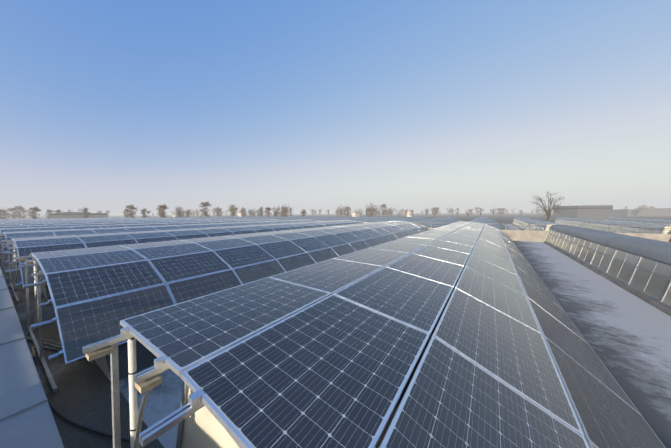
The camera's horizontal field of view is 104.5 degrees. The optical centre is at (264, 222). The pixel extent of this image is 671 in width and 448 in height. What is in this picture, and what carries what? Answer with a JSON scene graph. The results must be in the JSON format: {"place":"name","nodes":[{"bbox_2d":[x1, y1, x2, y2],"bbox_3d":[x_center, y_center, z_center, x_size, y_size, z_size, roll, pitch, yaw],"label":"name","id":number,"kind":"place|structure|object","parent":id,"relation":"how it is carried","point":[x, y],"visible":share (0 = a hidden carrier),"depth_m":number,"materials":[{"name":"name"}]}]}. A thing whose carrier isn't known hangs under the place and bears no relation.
{"place":"outdoors","nodes":[
{"label":"outdoors","id":0,"kind":"place"},
{"bbox_2d":[0,217,665,447],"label":"solar panel field","id":1,"kind":"structure","parent":0,"point":[277,333],"depth_m":2.63,"materials":[{"name":"blue glass"}]},
{"bbox_2d":[0,0,670,215],"label":"sky","id":2,"kind":"structure","parent":0,"point":[418,106],"materials":[{"name":"blue"}]},
{"bbox_2d":[2,212,670,223],"bbox_3d":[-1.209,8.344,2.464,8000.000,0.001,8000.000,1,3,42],"label":"ground","id":3,"kind":"structure","parent":0,"point":[506,218],"depth_m":651.09,"materials":[{"name":"grey"}]},
{"bbox_2d":[0,209,6,218],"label":"brown tree","id":4,"kind":"object","parent":3,"relation":"on","point":[1,213],"visible":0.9,"depth_m":242.95,"materials":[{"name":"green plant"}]},
{"bbox_2d":[7,207,16,218],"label":"brown tree","id":5,"kind":"object","parent":3,"relation":"on","point":[12,215],"visible":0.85,"depth_m":357.06,"materials":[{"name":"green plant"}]},
{"bbox_2d":[13,206,24,218],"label":"brown tree","id":6,"kind":"object","parent":3,"relation":"on","point":[19,208],"visible":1,"depth_m":352.06,"materials":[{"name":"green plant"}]},
{"bbox_2d":[20,210,27,218],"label":"brown tree","id":7,"kind":"object","parent":3,"relation":"on","point":[24,214],"visible":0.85,"depth_m":447.99,"materials":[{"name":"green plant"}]},
{"bbox_2d":[28,206,41,218],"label":"brown tree","id":8,"kind":"object","parent":3,"relation":"on","point":[35,209],"visible":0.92,"depth_m":232.50,"materials":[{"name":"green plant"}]},
{"bbox_2d":[45,209,54,218],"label":"brown tree","id":9,"kind":"object","parent":3,"relation":"on","point":[47,212],"visible":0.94,"depth_m":344.95,"materials":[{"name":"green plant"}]},
{"bbox_2d":[49,213,106,218],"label":"office block","id":10,"kind":"structure","parent":3,"relation":"on","point":[74,215],"depth_m":333.66,"materials":[{"name":"grey concrete"}]},
{"bbox_2d":[49,213,106,214],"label":"office block windows","id":11,"kind":"structure","parent":10,"relation":"in","point":[102,213],"materials":[{"name":"grey"}]},
{"bbox_2d":[78,208,89,217],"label":"brown tree","id":12,"kind":"object","parent":3,"relation":"on","point":[85,213],"visible":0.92,"depth_m":264.15,"materials":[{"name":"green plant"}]},
{"bbox_2d":[125,204,136,217],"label":"brown tree","id":13,"kind":"object","parent":3,"relation":"on","point":[130,207],"visible":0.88,"depth_m":261.36,"materials":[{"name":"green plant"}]},
{"bbox_2d":[138,209,150,217],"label":"ochre tree","id":14,"kind":"object","parent":3,"relation":"on","point":[143,213],"visible":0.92,"depth_m":262.13,"materials":[{"name":"brown plant"}]},
{"bbox_2d":[156,204,167,217],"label":"brown tree","id":15,"kind":"object","parent":3,"relation":"on","point":[163,207],"visible":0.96,"depth_m":233.93,"materials":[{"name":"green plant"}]},
{"bbox_2d":[199,202,211,216],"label":"brown tree","id":16,"kind":"object","parent":3,"relation":"on","point":[205,205],"visible":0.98,"depth_m":284.40,"materials":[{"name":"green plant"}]},
{"bbox_2d":[228,205,237,215],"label":"ochre tree","id":17,"kind":"object","parent":3,"relation":"on","point":[231,207],"visible":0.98,"depth_m":296.26,"materials":[{"name":"brown plant"}]},
{"bbox_2d":[238,208,245,215],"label":"ochre tree","id":18,"kind":"object","parent":3,"relation":"on","point":[243,212],"visible":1,"depth_m":381.98,"materials":[{"name":"brown plant"}]},
{"bbox_2d":[263,207,271,216],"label":"brown tree","id":19,"kind":"object","parent":3,"relation":"on","point":[267,209],"visible":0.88,"depth_m":265.38,"materials":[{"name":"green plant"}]},
{"bbox_2d":[276,206,287,216],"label":"brown tree","id":20,"kind":"object","parent":3,"relation":"on","point":[283,212],"visible":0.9,"depth_m":260.66,"materials":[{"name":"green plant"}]},
{"bbox_2d":[300,208,305,216],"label":"ochre tree","id":21,"kind":"object","parent":3,"relation":"on","point":[303,211],"visible":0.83,"depth_m":262.00,"materials":[{"name":"brown plant"}]},
{"bbox_2d":[369,208,375,216],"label":"brown tree","id":22,"kind":"object","parent":3,"relation":"on","point":[371,210],"visible":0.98,"depth_m":318.14,"materials":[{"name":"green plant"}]},
{"bbox_2d":[378,204,387,216],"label":"brown tree","id":23,"kind":"object","parent":3,"relation":"on","point":[383,213],"visible":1,"depth_m":385.19,"materials":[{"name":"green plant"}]},
{"bbox_2d":[533,191,570,220],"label":"bare tree","id":24,"kind":"object","parent":3,"relation":"on","point":[548,214],"visible":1,"depth_m":135.95,"materials":[{"name":"brown plant"}]},
{"bbox_2d":[553,205,612,219],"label":"industrial block","id":25,"kind":"structure","parent":3,"relation":"on","point":[599,212],"depth_m":249.40,"materials":[{"name":"grey concrete"}]},
{"bbox_2d":[559,207,612,208],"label":"industrial block windows","id":26,"kind":"structure","parent":25,"relation":"in","point":[602,207],"materials":[{"name":"grey glass"}]},
{"bbox_2d":[613,209,670,215],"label":"industrial block","id":27,"kind":"structure","parent":3,"relation":"on","point":[644,212],"depth_m":366.52,"materials":[{"name":"grey concrete"}]},
{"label":"factory building","id":28,"kind":"structure","parent":3,"relation":"on"},
{"bbox_2d":[0,267,63,447],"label":"coping sheet","id":29,"kind":"object","parent":28,"relation":"on","point":[27,420],"visible":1,"depth_m":2.71,"materials":[{"name":"metal"}]},
{"bbox_2d":[0,244,163,447],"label":"gutter floor","id":30,"kind":"structure","parent":28,"relation":"on","point":[81,396],"depth_m":3.87,"materials":[{"name":"grey concrete"}]},
{"bbox_2d":[0,236,120,447],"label":"support posts","id":31,"kind":"object","parent":30,"relation":"on","point":[115,395],"visible":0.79,"depth_m":4.04,"materials":[{"name":"metal"}]},
{"bbox_2d":[0,233,204,446],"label":"mounting rails","id":32,"kind":"object","parent":31,"relation":"on","point":[161,427],"visible":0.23,"depth_m":1.59,"materials":[{"name":"metal"}]},
{"bbox_2d":[14,249,136,442],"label":"cables and hose","id":33,"kind":"object","parent":32,"relation":"attached to","point":[81,426],"visible":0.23,"depth_m":3.19,"materials":[{"name":"black rubber"}]},
{"bbox_2d":[2,241,161,393],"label":"timber packers","id":34,"kind":"object","parent":32,"relation":"attached to","point":[148,384],"visible":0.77,"depth_m":1.73,"materials":[{"name":"brown wood"}]},
{"bbox_2d":[0,232,201,407],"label":"panel end clamps","id":35,"kind":"object","parent":32,"relation":"attached to","point":[194,398],"visible":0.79,"depth_m":1.65,"materials":[{"name":"metal"}]},
{"bbox_2d":[13,244,137,447],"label":"pvc riser pipes","id":36,"kind":"object","parent":30,"relation":"on","point":[133,400],"visible":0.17,"depth_m":2.18,"materials":[{"name":"white plastic"}]},
{"bbox_2d":[7,253,160,447],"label":"corrugated conduits","id":37,"kind":"object","parent":30,"relation":"on","point":[140,416],"visible":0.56,"depth_m":5.11,"materials":[{"name":"grey"}]},
{"bbox_2d":[52,224,670,447],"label":"roof deck valleys","id":38,"kind":"object","parent":28,"relation":"on","point":[626,334],"depth_m":5.41,"materials":[{"name":"grey concrete"}]},
{"bbox_2d":[19,263,238,447],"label":"shed end walls","id":39,"kind":"structure","parent":38,"relation":"on","point":[204,427],"depth_m":2.37,"materials":[{"name":"beige paint"}]},
{"bbox_2d":[45,229,482,447],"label":"panel gap","id":40,"kind":"object","parent":38,"relation":"on","point":[145,357],"visible":0.02,"depth_m":4.39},
{"bbox_2d":[162,216,670,230],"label":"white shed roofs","id":41,"kind":"structure","parent":38,"relation":"on","point":[442,221],"depth_m":40.74,"materials":[{"name":"white metal"}]},
{"bbox_2d":[360,221,670,233],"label":"shed end walls","id":42,"kind":"structure","parent":38,"relation":"on","point":[664,232],"depth_m":19.23,"materials":[{"name":"beige paint"}]},
{"bbox_2d":[425,227,670,242],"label":"wall","id":43,"kind":"structure","parent":38,"relation":"on","point":[528,235],"depth_m":22.77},
{"bbox_2d":[543,241,670,316],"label":"glazing kerb","id":44,"kind":"structure","parent":38,"relation":"on","point":[662,308],"depth_m":8.80,"materials":[{"name":"concrete"}]},
{"bbox_2d":[176,230,670,447],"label":"glazing frames","id":45,"kind":"structure","parent":44,"relation":"on","point":[181,423],"depth_m":8.01,"materials":[{"name":"white metal"}]},
{"bbox_2d":[545,229,670,305],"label":"glazing panes","id":46,"kind":"object","parent":45,"relation":"in","point":[656,286],"depth_m":9.27,"materials":[{"name":"glass"}]},
{"bbox_2d":[549,225,670,265],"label":"shed roofs","id":47,"kind":"structure","parent":38,"relation":"on","point":[656,250],"depth_m":10.08,"materials":[{"name":"grey metal"}]},
{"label":"glazing kerb","id":48,"kind":"structure","parent":38,"relation":"on","visible":0},
{"bbox_2d":[513,219,668,233],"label":"glazing frames","id":49,"kind":"structure","parent":48,"relation":"on","point":[586,226],"depth_m":30.11,"materials":[{"name":"white metal"}]},
{"bbox_2d":[513,219,670,233],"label":"glazing panes","id":50,"kind":"object","parent":49,"relation":"in","point":[571,223],"visible":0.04,"depth_m":31.01,"materials":[{"name":"grey glass"}]},
{"bbox_2d":[352,211,359,216],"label":"house","id":51,"kind":"structure","parent":0,"point":[355,214],"depth_m":514.21,"materials":[{"name":"beige paint"}]},
{"bbox_2d":[406,210,412,216],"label":"house","id":52,"kind":"structure","parent":0,"point":[408,214],"depth_m":488.85,"materials":[{"name":"beige paint"}]},
{"bbox_2d":[414,222,670,232],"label":"transverse wall railing","id":53,"kind":"object","parent":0,"point":[528,227],"visible":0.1,"depth_m":20.91,"materials":[{"name":"grey metal"}]}
]}

